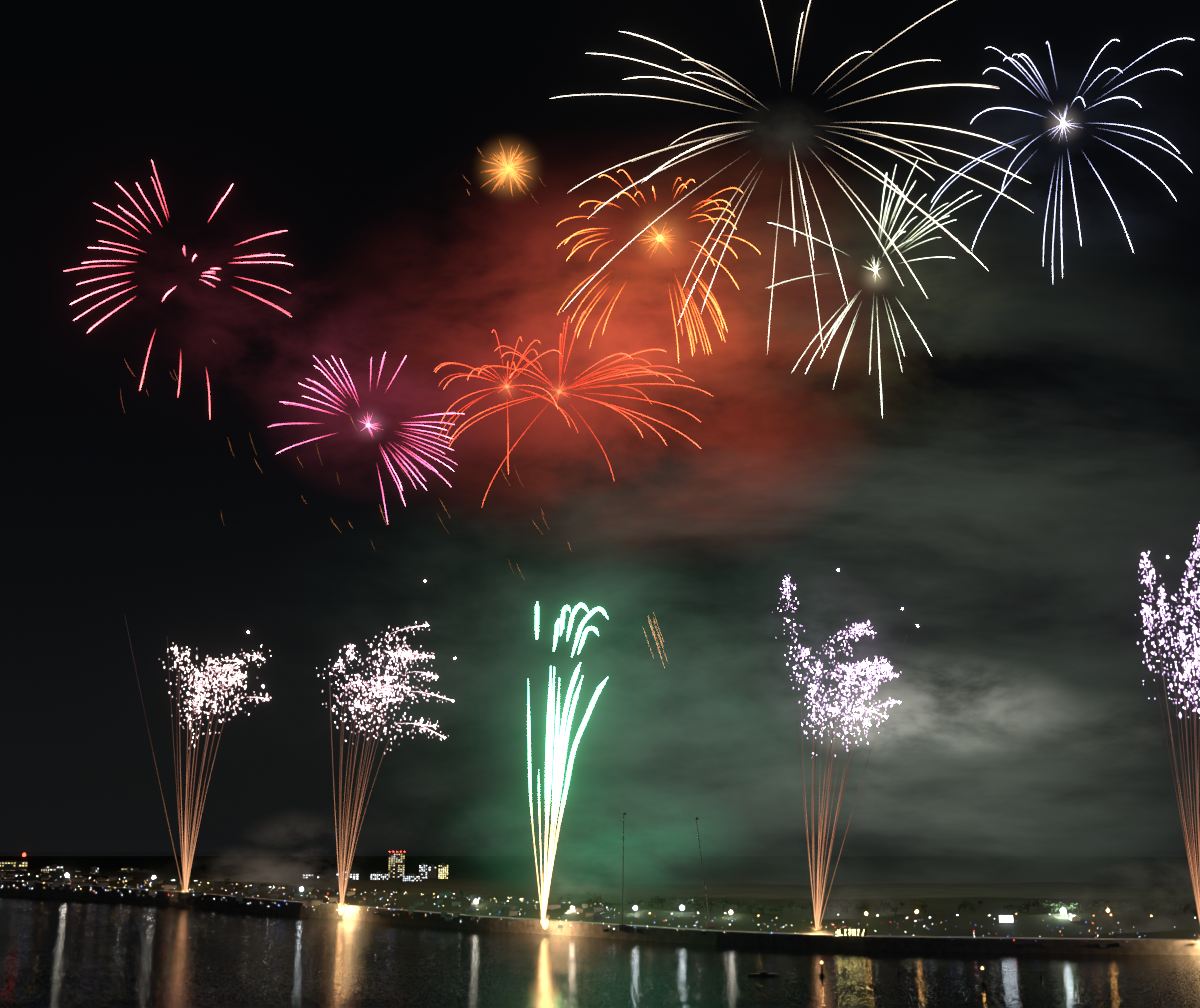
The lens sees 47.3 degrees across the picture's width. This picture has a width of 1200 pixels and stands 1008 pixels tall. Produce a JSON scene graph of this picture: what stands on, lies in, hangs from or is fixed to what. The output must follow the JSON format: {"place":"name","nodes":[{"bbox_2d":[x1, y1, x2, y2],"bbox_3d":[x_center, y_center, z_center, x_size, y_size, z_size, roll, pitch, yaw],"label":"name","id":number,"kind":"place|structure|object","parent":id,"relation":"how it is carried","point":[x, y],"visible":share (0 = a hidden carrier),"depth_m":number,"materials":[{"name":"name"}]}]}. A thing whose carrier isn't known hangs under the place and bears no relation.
{"place":"outdoors","nodes":[
{"label":"outdoors","id":0,"kind":"place"},
{"bbox_2d":[120,339,215,411],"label":"firework embers","id":1,"kind":"object","parent":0,"point":[146,390],"visible":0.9,"depth_m":1136.04},
{"bbox_2d":[139,329,209,416],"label":"firework trails","id":2,"kind":"object","parent":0,"point":[179,375],"visible":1,"depth_m":1125.57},
{"bbox_2d":[65,159,291,332],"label":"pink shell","id":3,"kind":"object","parent":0,"point":[109,314],"visible":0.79,"depth_m":1137.29},
{"bbox_2d":[162,245,220,301],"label":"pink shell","id":4,"kind":"object","parent":3,"relation":"attached to","point":[194,256],"visible":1,"depth_m":1127.23},
{"bbox_2d":[221,413,356,530],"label":"embers","id":5,"kind":"object","parent":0,"point":[301,464],"visible":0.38,"depth_m":1114.85},
{"bbox_2d":[269,352,462,522],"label":"firework","id":6,"kind":"object","parent":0,"point":[368,425],"depth_m":1101.36},
{"bbox_2d":[372,469,570,572],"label":"embers","id":7,"kind":"object","parent":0,"point":[449,516],"visible":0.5,"depth_m":1067.87},
{"bbox_2d":[434,330,577,474],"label":"firework","id":8,"kind":"object","parent":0,"point":[505,385],"visible":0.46,"depth_m":1032.93},
{"bbox_2d":[480,139,537,195],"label":"firework","id":9,"kind":"object","parent":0,"point":[515,162],"visible":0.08,"depth_m":1038.49},
{"bbox_2d":[450,311,671,505],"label":"firework","id":10,"kind":"object","parent":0,"point":[559,390],"visible":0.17,"depth_m":1031.86},
{"bbox_2d":[0,852,1199,1007],"bbox_3d":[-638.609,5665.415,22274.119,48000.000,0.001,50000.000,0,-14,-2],"label":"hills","id":11,"kind":"structure","parent":0,"point":[63,953],"depth_m":460.08,"materials":[{"name":"black"}]},
{"bbox_2d":[441,961,1042,983],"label":"buoys","id":12,"kind":"object","parent":11,"relation":"on","point":[982,981],"visible":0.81,"depth_m":430.26,"materials":[{"name":"grey paint"}]},
{"bbox_2d":[748,972,778,975],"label":"boat","id":13,"kind":"object","parent":11,"relation":"on","point":[762,974],"visible":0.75,"depth_m":432.64,"materials":[{"name":"grey paint"}]},
{"bbox_2d":[0,856,1199,954],"bbox_3d":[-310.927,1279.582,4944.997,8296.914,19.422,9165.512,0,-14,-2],"label":"land","id":14,"kind":"structure","parent":0,"point":[939,886],"depth_m":905.88,"materials":[{"name":"black"}]},
{"bbox_2d":[125,617,262,891],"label":"comet tails","id":15,"kind":"object","parent":14,"relation":"on","point":[186,864],"visible":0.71,"depth_m":980.83,"materials":[{"name":"orange"}]},
{"bbox_2d":[163,631,270,746],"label":"firework","id":16,"kind":"object","parent":15,"relation":"attached to","point":[228,668],"visible":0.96,"depth_m":981.05},
{"bbox_2d":[0,851,448,880],"bbox_3d":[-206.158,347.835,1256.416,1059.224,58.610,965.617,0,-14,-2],"label":"buildings","id":17,"kind":"structure","parent":14,"relation":"on","point":[396,864],"depth_m":1392.34,"materials":[{"name":"grey"}]},
{"bbox_2d":[330,625,451,907],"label":"comet tails","id":18,"kind":"object","parent":14,"relation":"on","point":[342,883],"visible":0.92,"depth_m":788.16,"materials":[{"name":"orange"}]},
{"bbox_2d":[316,580,455,754],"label":"firework","id":19,"kind":"object","parent":18,"relation":"attached to","point":[385,679],"visible":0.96,"depth_m":787.60},
{"bbox_2d":[65,873,1109,915],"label":"floodlights","id":20,"kind":"object","parent":14,"relation":"on","point":[1062,910],"visible":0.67,"depth_m":625.84,"materials":[{"name":"grey metal"}]},
{"bbox_2d":[527,602,664,924],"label":"green comets","id":21,"kind":"object","parent":14,"relation":"on","point":[559,764],"visible":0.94,"depth_m":639.99,"materials":[{"name":"green"}]},
{"bbox_2d":[0,871,1196,946],"bbox_3d":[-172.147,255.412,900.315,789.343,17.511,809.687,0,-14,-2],"label":"shore clutter","id":22,"kind":"object","parent":14,"relation":"on","point":[82,881],"visible":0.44,"depth_m":815.41,"materials":[{"name":"grey metal"}]},
{"bbox_2d":[1,874,1195,941],"bbox_3d":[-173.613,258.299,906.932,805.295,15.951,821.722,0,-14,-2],"label":"city lights","id":23,"kind":"object","parent":14,"relation":"on","point":[486,908],"visible":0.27,"depth_m":729.54,"materials":[{"name":"grey glowing light"}]},
{"bbox_2d":[4,869,1197,915],"bbox_3d":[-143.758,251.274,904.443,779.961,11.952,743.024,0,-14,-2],"label":"city lights","id":24,"kind":"object","parent":14,"relation":"on","point":[885,906],"visible":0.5,"depth_m":608.63,"materials":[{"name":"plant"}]},
{"bbox_2d":[618,812,714,930],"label":"masts","id":25,"kind":"object","parent":14,"relation":"on","point":[709,924],"visible":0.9,"depth_m":612.35,"materials":[{"name":"grey metal"}]},
{"bbox_2d":[183,886,1199,936],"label":"launch flames","id":26,"kind":"object","parent":14,"relation":"on","point":[544,925],"depth_m":642.51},
{"bbox_2d":[787,584,906,929],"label":"comet tails","id":27,"kind":"object","parent":14,"relation":"on","point":[817,910],"visible":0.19,"depth_m":565.09,"materials":[{"name":"orange"}]},
{"bbox_2d":[772,569,918,756],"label":"firework","id":28,"kind":"object","parent":27,"relation":"attached to","point":[865,665],"visible":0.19,"depth_m":565.70},
{"bbox_2d":[834,914,1079,939],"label":"illuminated signs","id":29,"kind":"object","parent":14,"relation":"on","point":[842,933],"visible":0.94,"depth_m":547.44,"materials":[{"name":"grey metal"}]},
{"bbox_2d":[810,901,1133,907],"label":"city lights","id":30,"kind":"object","parent":14,"relation":"on","point":[981,902],"depth_m":634.18,"materials":[{"name":"grey metal"}]},
{"bbox_2d":[1145,532,1199,923],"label":"comet tails","id":31,"kind":"object","parent":14,"relation":"on","point":[1197,888],"visible":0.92,"depth_m":514.66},
{"bbox_2d":[1137,524,1199,717],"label":"firework","id":32,"kind":"object","parent":31,"relation":"attached to","point":[1194,628],"visible":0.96,"depth_m":512.29},
{"bbox_2d":[0,0,1199,851],"label":"sky","id":33,"kind":"structure","parent":0,"point":[1008,493],"materials":[{"name":"black"}]},
{"bbox_2d":[575,349,711,448],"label":"firework","id":34,"kind":"object","parent":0,"point":[645,383],"depth_m":1047.03},
{"bbox_2d":[557,170,759,362],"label":"firework","id":35,"kind":"object","parent":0,"point":[660,238],"visible":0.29,"depth_m":992.17,"materials":[{"name":"glowing fire sparks"}]},
{"bbox_2d":[550,0,1031,353],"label":"white shell","id":36,"kind":"object","parent":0,"point":[656,171],"visible":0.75,"depth_m":931.40},
{"bbox_2d":[765,160,980,417],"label":"firework","id":37,"kind":"object","parent":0,"point":[875,269],"visible":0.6,"depth_m":928.40},
{"bbox_2d":[931,38,1192,278],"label":"firework","id":38,"kind":"object","parent":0,"point":[1063,123],"visible":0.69,"depth_m":898.17}
]}

